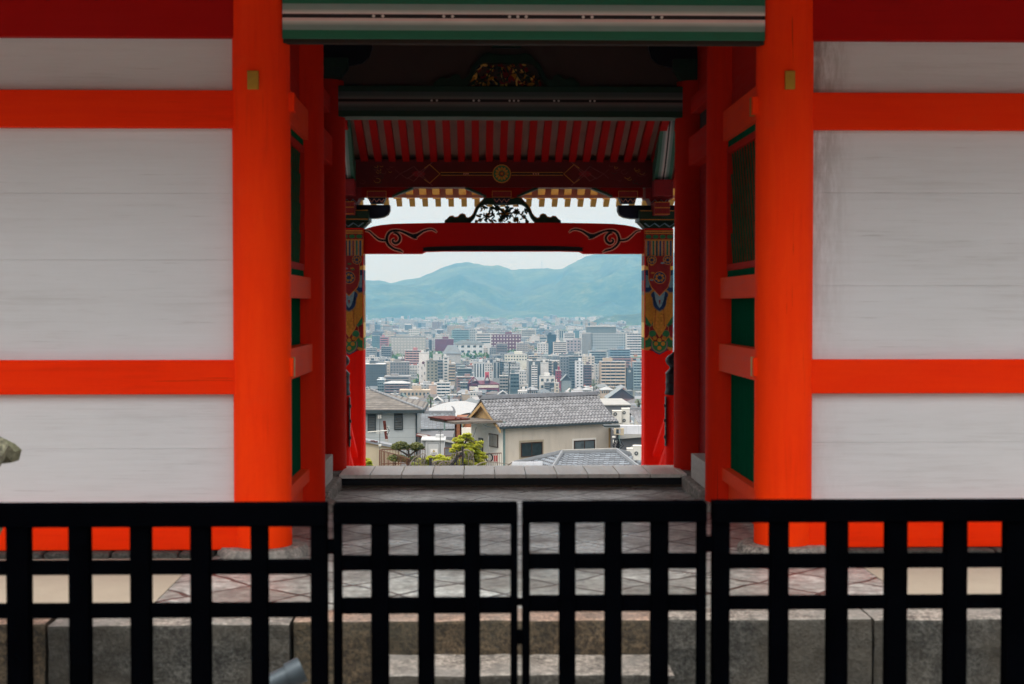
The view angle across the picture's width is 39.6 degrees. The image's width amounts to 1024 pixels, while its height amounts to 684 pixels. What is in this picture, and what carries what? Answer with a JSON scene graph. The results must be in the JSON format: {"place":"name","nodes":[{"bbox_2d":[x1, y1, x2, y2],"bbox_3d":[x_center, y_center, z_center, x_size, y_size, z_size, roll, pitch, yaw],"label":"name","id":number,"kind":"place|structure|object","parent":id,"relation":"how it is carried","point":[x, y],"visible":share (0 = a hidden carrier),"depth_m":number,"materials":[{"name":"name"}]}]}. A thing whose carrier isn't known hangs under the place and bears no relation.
{"place":"outdoors","nodes":[
{"label":"outdoors","id":0,"kind":"place"},
{"bbox_2d":[0,558,189,602],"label":"rammed earth floor","id":1,"kind":"structure","parent":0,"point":[106,588],"depth_m":9.81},
{"bbox_2d":[366,361,385,386],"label":"city building","id":2,"kind":"structure","parent":0,"point":[374,370],"depth_m":1426.40,"materials":[{"name":"paint"}]},
{"bbox_2d":[372,334,380,348],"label":"city building","id":3,"kind":"structure","parent":0,"point":[376,341],"depth_m":2418.91,"materials":[{"name":"paint"}]},
{"bbox_2d":[366,438,399,466],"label":"boundary wall","id":4,"kind":"structure","parent":0,"point":[372,449],"depth_m":82.03,"materials":[{"name":"paint"}]},
{"bbox_2d":[381,344,391,357],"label":"city building","id":5,"kind":"structure","parent":0,"point":[386,351],"depth_m":2029.95,"materials":[{"name":"paint"}]},
{"bbox_2d":[384,374,410,388],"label":"city building","id":6,"kind":"structure","parent":0,"point":[397,377],"depth_m":1356.26,"materials":[{"name":"paint"}]},
{"bbox_2d":[390,359,409,374],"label":"city building","id":7,"kind":"structure","parent":0,"point":[399,366],"depth_m":1550.60,"materials":[{"name":"paint"}]},
{"bbox_2d":[366,284,444,319],"bbox_3d":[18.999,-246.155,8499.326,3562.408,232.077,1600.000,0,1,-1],"label":"hills","id":8,"kind":"structure","parent":0,"point":[388,300],"depth_m":8127.49,"materials":[{"name":"plant"}]},
{"bbox_2d":[391,334,425,356],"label":"city building","id":9,"kind":"structure","parent":0,"point":[401,343],"depth_m":2191.59,"materials":[{"name":"paint"}]},
{"bbox_2d":[405,348,420,364],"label":"city building","id":10,"kind":"structure","parent":0,"point":[411,356],"depth_m":1748.78,"materials":[{"name":"paint"}]},
{"bbox_2d":[409,363,416,377],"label":"city block","id":11,"kind":"structure","parent":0,"point":[413,370],"depth_m":1662.65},
{"bbox_2d":[419,350,428,382],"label":"city building","id":12,"kind":"structure","parent":0,"point":[423,357],"depth_m":1460.60,"materials":[{"name":"paint"}]},
{"bbox_2d":[426,338,434,350],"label":"city block","id":13,"kind":"structure","parent":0,"point":[430,343],"depth_m":2477.58,"materials":[{"name":"concrete"}]},
{"bbox_2d":[427,358,437,382],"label":"city building","id":14,"kind":"structure","parent":0,"point":[432,370],"depth_m":1453.72,"materials":[{"name":"paint"}]},
{"bbox_2d":[438,357,442,381],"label":"city building","id":15,"kind":"structure","parent":0,"point":[440,369],"depth_m":1450.71,"materials":[{"name":"paint"}]},
{"bbox_2d":[435,337,453,355],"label":"city building","id":16,"kind":"structure","parent":0,"point":[442,344],"depth_m":2344.12,"materials":[{"name":"paint"}]},
{"bbox_2d":[443,354,448,381],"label":"city building","id":17,"kind":"structure","parent":0,"point":[445,367],"depth_m":1450.86,"materials":[{"name":"paint"}]},
{"bbox_2d":[442,345,461,362],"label":"city building","id":18,"kind":"structure","parent":0,"point":[453,352],"depth_m":1707.59,"materials":[{"name":"paint"}]},
{"bbox_2d":[448,360,455,389],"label":"city building","id":19,"kind":"structure","parent":0,"point":[451,372],"depth_m":1433.13,"materials":[{"name":"paint"}]},
{"bbox_2d":[452,328,469,342],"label":"city building","id":20,"kind":"structure","parent":0,"point":[458,334],"depth_m":2772.41,"materials":[{"name":"glass"}]},
{"bbox_2d":[43,487,882,609],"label":"paving","id":21,"kind":"structure","parent":0,"point":[449,539],"depth_m":11.23,"materials":[{"name":"stone"}]},
{"bbox_2d":[864,568,1000,593],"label":"rammed earth floor","id":22,"kind":"structure","parent":21,"relation":"on","point":[929,580],"depth_m":10.06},
{"bbox_2d":[457,366,471,375],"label":"city building","id":23,"kind":"structure","parent":0,"point":[462,370],"depth_m":1433.04,"materials":[{"name":"paint"}]},
{"bbox_2d":[456,374,474,392],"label":"city building","id":24,"kind":"structure","parent":0,"point":[467,377],"depth_m":1374.73,"materials":[{"name":"paint"}]},
{"bbox_2d":[453,340,483,359],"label":"city building","id":25,"kind":"structure","parent":0,"point":[466,346],"depth_m":2207.93,"materials":[{"name":"paint"}]},
{"bbox_2d":[473,359,484,380],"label":"city building","id":26,"kind":"structure","parent":0,"point":[479,370],"depth_m":1406.41,"materials":[{"name":"paint"}]},
{"bbox_2d":[475,331,490,353],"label":"city building","id":27,"kind":"structure","parent":0,"point":[485,338],"depth_m":2380.77,"materials":[{"name":"paint"}]},
{"bbox_2d":[485,361,491,380],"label":"city building","id":28,"kind":"structure","parent":0,"point":[488,366],"depth_m":1406.41,"materials":[{"name":"paint"}]},
{"bbox_2d":[493,358,499,382],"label":"city building","id":29,"kind":"structure","parent":0,"point":[496,369],"depth_m":1406.41,"materials":[{"name":"paint"}]},
{"bbox_2d":[496,342,506,354],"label":"city building","id":30,"kind":"structure","parent":0,"point":[501,347],"depth_m":2144.95,"materials":[{"name":"paint"}]},
{"bbox_2d":[504,361,519,375],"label":"building","id":31,"kind":"structure","parent":0,"point":[516,366],"depth_m":1557.37,"materials":[{"name":"concrete"}]},
{"bbox_2d":[510,370,518,393],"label":"city building","id":32,"kind":"structure","parent":0,"point":[514,382],"depth_m":1356.22,"materials":[{"name":"paint"}]},
{"bbox_2d":[504,351,526,369],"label":"city building","id":33,"kind":"structure","parent":0,"point":[519,357],"depth_m":1707.49,"materials":[{"name":"paint"}]},
{"bbox_2d":[363,198,674,282],"label":"sky","id":34,"kind":"structure","parent":0,"point":[390,268],"materials":[{"name":"white"}]},
{"bbox_2d":[366,253,673,319],"bbox_3d":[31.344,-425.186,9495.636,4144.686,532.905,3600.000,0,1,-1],"label":"hills","id":35,"kind":"structure","parent":0,"point":[464,289],"depth_m":8621.63,"materials":[{"name":"plant"}]},
{"bbox_2d":[519,368,526,383],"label":"city building","id":36,"kind":"structure","parent":0,"point":[522,375],"depth_m":1380.93,"materials":[{"name":"paint"}]},
{"bbox_2d":[411,378,640,399],"bbox_3d":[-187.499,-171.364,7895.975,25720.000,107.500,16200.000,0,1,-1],"label":"ground","id":37,"kind":"structure","parent":0,"point":[412,382],"depth_m":1422.75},
{"bbox_2d":[0,437,21,533],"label":"stone lantern","id":38,"kind":"object","parent":37,"relation":"on","point":[10,452],"visible":0.88,"depth_m":8.00,"materials":[{"name":"stone"}]},
{"bbox_2d":[0,501,328,683],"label":"lattice fence","id":39,"kind":"object","parent":37,"relation":"on","point":[20,610],"visible":1,"depth_m":6.00,"materials":[{"name":"black paint"}]},
{"bbox_2d":[327,501,521,683],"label":"gate leaf","id":40,"kind":"object","parent":39,"relation":"attached to","point":[380,605],"visible":1,"depth_m":6.02,"materials":[{"name":"black paint"}]},
{"bbox_2d":[270,657,306,683],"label":"floodlight","id":41,"kind":"object","parent":37,"relation":"on","point":[291,671],"visible":0.9,"depth_m":7.38,"materials":[{"name":"grey paint"}]},
{"bbox_2d":[379,450,409,465],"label":"railing","id":42,"kind":"object","parent":37,"relation":"on","point":[389,453],"visible":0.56,"depth_m":76.62,"materials":[{"name":"brown paint"}]},
{"bbox_2d":[366,388,427,465],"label":"house","id":43,"kind":"structure","parent":37,"relation":"on","point":[400,416],"depth_m":100.03,"materials":[{"name":"grey"}]},
{"bbox_2d":[368,414,375,430],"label":"louvre window","id":44,"kind":"structure","parent":43,"relation":"in","point":[371,417],"depth_m":99.88,"materials":[{"name":"paint"}]},
{"bbox_2d":[394,413,402,429],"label":"louvre window","id":45,"kind":"structure","parent":43,"relation":"in","point":[398,417],"depth_m":99.93,"materials":[{"name":"paint"}]},
{"bbox_2d":[383,381,410,393],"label":"city building","id":46,"kind":"structure","parent":37,"relation":"on","point":[390,387],"depth_m":1254.17,"materials":[{"name":"paint"}]},
{"bbox_2d":[386,441,424,465],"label":"pine tree","id":47,"kind":"object","parent":37,"relation":"on","point":[414,447],"visible":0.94,"depth_m":74.88,"materials":[{"name":"green plant"}]},
{"bbox_2d":[399,386,430,397],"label":"city building","id":48,"kind":"structure","parent":37,"relation":"on","point":[417,391],"depth_m":1222.59,"materials":[{"name":"paint"}]},
{"bbox_2d":[421,434,445,460],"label":"electric cabinet","id":49,"kind":"object","parent":37,"relation":"on","point":[431,444],"visible":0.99,"depth_m":86.10,"materials":[{"name":"metal"}]},
{"bbox_2d":[416,431,453,465],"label":"shed","id":50,"kind":"structure","parent":37,"relation":"on","point":[449,435],"depth_m":96.46,"materials":[{"name":"concrete"}]},
{"bbox_2d":[421,406,455,453],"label":"house","id":51,"kind":"structure","parent":37,"relation":"on","point":[427,424],"depth_m":121.64,"materials":[{"name":"grey tile"}]},
{"bbox_2d":[430,454,450,465],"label":"maple tree","id":52,"kind":"object","parent":37,"relation":"on","point":[439,457],"visible":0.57,"depth_m":68.01,"materials":[{"name":"green plant"}]},
{"bbox_2d":[436,380,450,397],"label":"city building","id":53,"kind":"structure","parent":37,"relation":"on","point":[443,388],"depth_m":1261.93,"materials":[{"name":"paint"}]},
{"bbox_2d":[429,401,476,415],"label":"hall","id":54,"kind":"structure","parent":37,"relation":"on","point":[463,407],"depth_m":158.94,"materials":[{"name":"white metal"}]},
{"bbox_2d":[409,449,511,465],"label":"shrubs","id":55,"kind":"object","parent":37,"relation":"on","point":[452,463],"visible":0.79,"depth_m":64.08,"materials":[{"name":"plant"}]},
{"bbox_2d":[457,415,470,458],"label":"shed","id":56,"kind":"structure","parent":37,"relation":"on","point":[466,428],"depth_m":116.15,"materials":[{"name":"beige paint"}]},
{"bbox_2d":[449,432,488,468],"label":"maple tree","id":57,"kind":"object","parent":37,"relation":"on","point":[478,455],"visible":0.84,"depth_m":69.96,"materials":[{"name":"green plant"}]},
{"bbox_2d":[468,372,498,392],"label":"city building","id":58,"kind":"structure","parent":37,"relation":"on","point":[489,385],"depth_m":1304.74,"materials":[{"name":"paint"}]},
{"bbox_2d":[366,319,628,382],"bbox_3d":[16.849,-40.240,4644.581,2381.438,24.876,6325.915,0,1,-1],"label":"distant greenery","id":59,"kind":"object","parent":37,"relation":"on","point":[470,356],"visible":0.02,"depth_m":2176.06,"materials":[{"name":"green plant"}]},
{"bbox_2d":[0,608,1000,683],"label":"stone platform","id":60,"kind":"structure","parent":37,"relation":"on","point":[289,639],"depth_m":8.79,"materials":[{"name":"grey stone"}]},
{"bbox_2d":[499,372,507,393],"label":"city building","id":61,"kind":"structure","parent":37,"relation":"on","point":[503,382],"depth_m":1303.76,"materials":[{"name":"paint"}]},
{"bbox_2d":[491,332,520,350],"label":"city building","id":62,"kind":"structure","parent":37,"relation":"on","point":[510,339],"depth_m":2438.32,"materials":[{"name":"paint"}]},
{"bbox_2d":[0,0,1023,558],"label":"temple gate","id":63,"kind":"structure","parent":37,"relation":"on","point":[832,284],"depth_m":11.19,"materials":[{"name":"wood"}]},
{"bbox_2d":[291,129,304,275],"bbox_3d":[-1.955,-1.223,12.345,0.065,1.288,2.130,0,1,-1],"label":"lattice window","id":64,"kind":"structure","parent":63,"relation":"in","point":[297,148],"depth_m":13.06,"materials":[{"name":"green paint"}]},
{"bbox_2d":[699,163,705,452],"bbox_3d":[2.099,-0.219,14.788,0.030,3.380,1.910,0,1,-1],"label":"door leaf","id":65,"kind":"structure","parent":63,"relation":"in","point":[702,242],"depth_m":15.44,"materials":[{"name":"red paint"}]},
{"bbox_2d":[727,124,754,276],"bbox_3d":[2.086,-1.226,12.441,0.065,1.288,2.130,0,1,-1],"label":"lattice window","id":66,"kind":"structure","parent":63,"relation":"in","point":[741,149],"depth_m":12.88,"materials":[{"name":"green paint"}]},
{"bbox_2d":[365,314,673,424],"bbox_3d":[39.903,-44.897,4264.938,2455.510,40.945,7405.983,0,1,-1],"label":"distant city","id":67,"kind":"object","parent":37,"relation":"on","point":[439,326],"visible":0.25,"depth_m":4586.39},
{"bbox_2d":[516,341,527,353],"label":"city building","id":68,"kind":"structure","parent":37,"relation":"on","point":[522,346],"depth_m":2145.08,"materials":[{"name":"paint"}]},
{"bbox_2d":[428,389,618,465],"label":"house","id":69,"kind":"structure","parent":37,"relation":"on","point":[512,427],"depth_m":107.60,"materials":[{"name":"beige paint"}]},
{"bbox_2d":[489,433,497,447],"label":"window","id":70,"kind":"structure","parent":69,"relation":"in","point":[493,438],"depth_m":106.27,"materials":[{"name":"glass"}]},
{"bbox_2d":[519,439,543,458],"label":"window","id":71,"kind":"structure","parent":69,"relation":"in","point":[527,448],"depth_m":106.37,"materials":[{"name":"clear glass"}]},
{"bbox_2d":[572,438,595,448],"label":"window","id":72,"kind":"structure","parent":69,"relation":"in","point":[580,443],"depth_m":108.68,"materials":[{"name":"grey glass"}]},
{"bbox_2d":[511,462,541,466],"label":"boundary wall","id":73,"kind":"structure","parent":37,"relation":"on","point":[524,463],"depth_m":93.78,"materials":[{"name":"concrete"}]},
{"bbox_2d":[521,328,535,336],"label":"city building","id":74,"kind":"structure","parent":37,"relation":"on","point":[529,332],"depth_m":2877.82,"materials":[{"name":"paint"}]},
{"bbox_2d":[389,654,674,683],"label":"step stone","id":75,"kind":"object","parent":37,"relation":"on","point":[494,669],"visible":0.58,"depth_m":8.42,"materials":[{"name":"grey stone"}]},
{"bbox_2d":[531,362,537,387],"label":"city building","id":76,"kind":"structure","parent":37,"relation":"on","point":[534,375],"depth_m":1428.86,"materials":[{"name":"paint"}]},
{"bbox_2d":[537,342,547,353],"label":"city building","id":77,"kind":"structure","parent":37,"relation":"on","point":[542,347],"depth_m":2086.08,"materials":[{"name":"paint"}]},
{"bbox_2d":[547,333,555,354],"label":"city building","id":78,"kind":"structure","parent":37,"relation":"on","point":[551,338],"depth_m":2144.96,"materials":[{"name":"paint"}]},
{"bbox_2d":[553,340,566,353],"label":"city building","id":79,"kind":"structure","parent":37,"relation":"on","point":[559,347],"depth_m":2085.80,"materials":[{"name":"paint"}]},
{"bbox_2d":[566,338,580,353],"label":"city building","id":80,"kind":"structure","parent":37,"relation":"on","point":[574,344],"depth_m":2145.09,"materials":[{"name":"paint"}]},
{"bbox_2d":[514,448,640,465],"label":"house","id":81,"kind":"structure","parent":37,"relation":"on","point":[606,456],"depth_m":93.81,"materials":[{"name":"grey tile"}]},
{"bbox_2d":[633,445,640,459],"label":"air conditioner","id":82,"kind":"object","parent":81,"relation":"on","point":[636,452],"visible":0.73,"depth_m":93.44,"materials":[{"name":"beige paint"}]},
{"bbox_2d":[581,330,590,355],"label":"city building","id":83,"kind":"structure","parent":37,"relation":"on","point":[585,342],"depth_m":1971.81,"materials":[{"name":"paint"}]},
{"bbox_2d":[612,428,623,448],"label":"utility pole","id":84,"kind":"object","parent":37,"relation":"on","point":[616,440],"visible":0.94,"depth_m":100.21,"materials":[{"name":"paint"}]},
{"bbox_2d":[604,386,633,400],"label":"city building","id":85,"kind":"structure","parent":37,"relation":"on","point":[619,392],"depth_m":1134.33,"materials":[{"name":"paint"}]},
{"bbox_2d":[608,346,630,357],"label":"city building","id":86,"kind":"structure","parent":37,"relation":"on","point":[620,351],"depth_m":1833.56,"materials":[{"name":"paint"}]},
{"bbox_2d":[609,356,630,366],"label":"city building","id":87,"kind":"structure","parent":37,"relation":"on","point":[627,359],"depth_m":1829.33,"materials":[{"name":"paint"}]},
{"bbox_2d":[603,424,640,450],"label":"building","id":88,"kind":"structure","parent":37,"relation":"on","point":[630,437],"depth_m":103.95,"materials":[{"name":"concrete"}]},
{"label":"equipment stand","id":89,"kind":"object","parent":88,"relation":"on","visible":0},
{"bbox_2d":[621,408,629,423],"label":"air conditioner","id":90,"kind":"object","parent":89,"relation":"on","point":[625,415],"visible":1,"depth_m":112.73,"materials":[{"name":"beige paint"}]},
{"bbox_2d":[627,407,640,424],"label":"house","id":91,"kind":"structure","parent":37,"relation":"on","point":[635,412],"depth_m":121.67,"materials":[{"name":"grey tile"}]},
{"bbox_2d":[710,498,1023,683],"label":"lattice fence","id":92,"kind":"object","parent":37,"relation":"on","point":[954,560],"visible":1,"depth_m":6.07,"materials":[{"name":"black paint"}]},
{"bbox_2d":[522,500,712,683],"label":"gate leaf","id":93,"kind":"object","parent":92,"relation":"attached to","point":[659,602],"visible":1,"depth_m":6.04,"materials":[{"name":"black paint"}]},
{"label":"stairs","id":94,"kind":"structure","parent":37,"relation":"on","visible":0},
{"bbox_2d":[346,356,357,465],"bbox_3d":[-2.130,2.322,20.315,0.237,4.571,6.412,0,1,-1],"label":"stair railing","id":95,"kind":"object","parent":94,"relation":"on","point":[352,452],"visible":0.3,"depth_m":17.14,"materials":[{"name":"red paint"}]},
{"bbox_2d":[653,351,673,464],"bbox_3d":[1.886,2.320,20.411,0.237,4.571,6.412,0,1,-1],"label":"stair railing","id":96,"kind":"object","parent":94,"relation":"on","point":[666,435],"visible":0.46,"depth_m":17.20,"materials":[{"name":"red paint"}]},
{"bbox_2d":[389,313,673,325],"bbox_3d":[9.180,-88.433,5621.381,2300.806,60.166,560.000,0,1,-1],"label":"hills","id":97,"kind":"structure","parent":0,"point":[632,319],"depth_m":5524.30,"materials":[{"name":"plant"}]},
{"bbox_2d":[528,358,539,389],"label":"city building","id":98,"kind":"structure","parent":0,"point":[537,362],"depth_m":1433.14,"materials":[{"name":"paint"}]},
{"bbox_2d":[526,357,551,386],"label":"city building","id":99,"kind":"structure","parent":0,"point":[541,359],"depth_m":1474.90,"materials":[{"name":"paint"}]},
{"bbox_2d":[540,360,547,374],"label":"city building","id":100,"kind":"structure","parent":0,"point":[543,367],"depth_m":1433.01,"materials":[{"name":"paint"}]},
{"bbox_2d":[539,373,554,389],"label":"city building","id":101,"kind":"structure","parent":0,"point":[548,376],"depth_m":1393.71,"materials":[{"name":"paint"}]},
{"bbox_2d":[559,353,568,379],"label":"city building","id":102,"kind":"structure","parent":0,"point":[564,363],"depth_m":1460.58,"materials":[{"name":"paint"}]},
{"bbox_2d":[560,374,570,391],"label":"city building","id":103,"kind":"structure","parent":0,"point":[565,382],"depth_m":1381.13,"materials":[{"name":"paint"}]},
{"bbox_2d":[568,354,581,387],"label":"city building","id":104,"kind":"structure","parent":0,"point":[573,358],"depth_m":1457.45,"materials":[{"name":"paint"}]},
{"bbox_2d":[522,295,632,317],"bbox_3d":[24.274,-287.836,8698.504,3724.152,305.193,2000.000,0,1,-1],"label":"hills","id":105,"kind":"structure","parent":0,"point":[538,304],"depth_m":8048.60,"materials":[{"name":"plant"}]},
{"bbox_2d":[575,358,583,387],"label":"city building","id":106,"kind":"structure","parent":0,"point":[579,373],"depth_m":1433.19,"materials":[{"name":"paint"}]},
{"bbox_2d":[583,362,591,385],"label":"city building","id":107,"kind":"structure","parent":0,"point":[587,373],"depth_m":1433.04,"materials":[{"name":"paint"}]},
{"bbox_2d":[586,353,594,378],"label":"city building","id":108,"kind":"structure","parent":0,"point":[590,358],"depth_m":1550.23,"materials":[{"name":"paint"}]},
{"bbox_2d":[588,348,605,362],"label":"city building","id":109,"kind":"structure","parent":0,"point":[599,356],"depth_m":1709.43,"materials":[{"name":"paint"}]},
{"bbox_2d":[586,326,624,357],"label":"city building","id":110,"kind":"structure","parent":0,"point":[604,338],"depth_m":1977.08,"materials":[{"name":"paint"}]},
{"bbox_2d":[599,358,625,389],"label":"city building","id":111,"kind":"structure","parent":0,"point":[612,373],"depth_m":1426.09,"materials":[{"name":"paint"}]},
{"bbox_2d":[600,398,630,422],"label":"building","id":112,"kind":"structure","parent":0,"point":[610,404],"depth_m":152.10,"materials":[{"name":"concrete"}]},
{"bbox_2d":[626,365,632,389],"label":"city building","id":113,"kind":"structure","parent":0,"point":[629,377],"depth_m":1426.60,"materials":[{"name":"paint"}]},
{"bbox_2d":[625,331,641,356],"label":"city building","id":114,"kind":"structure","parent":0,"point":[633,341],"depth_m":1951.17,"materials":[{"name":"paint"}]},
{"bbox_2d":[632,358,641,389],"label":"city building","id":115,"kind":"structure","parent":0,"point":[637,369],"depth_m":1426.23,"materials":[{"name":"paint"}]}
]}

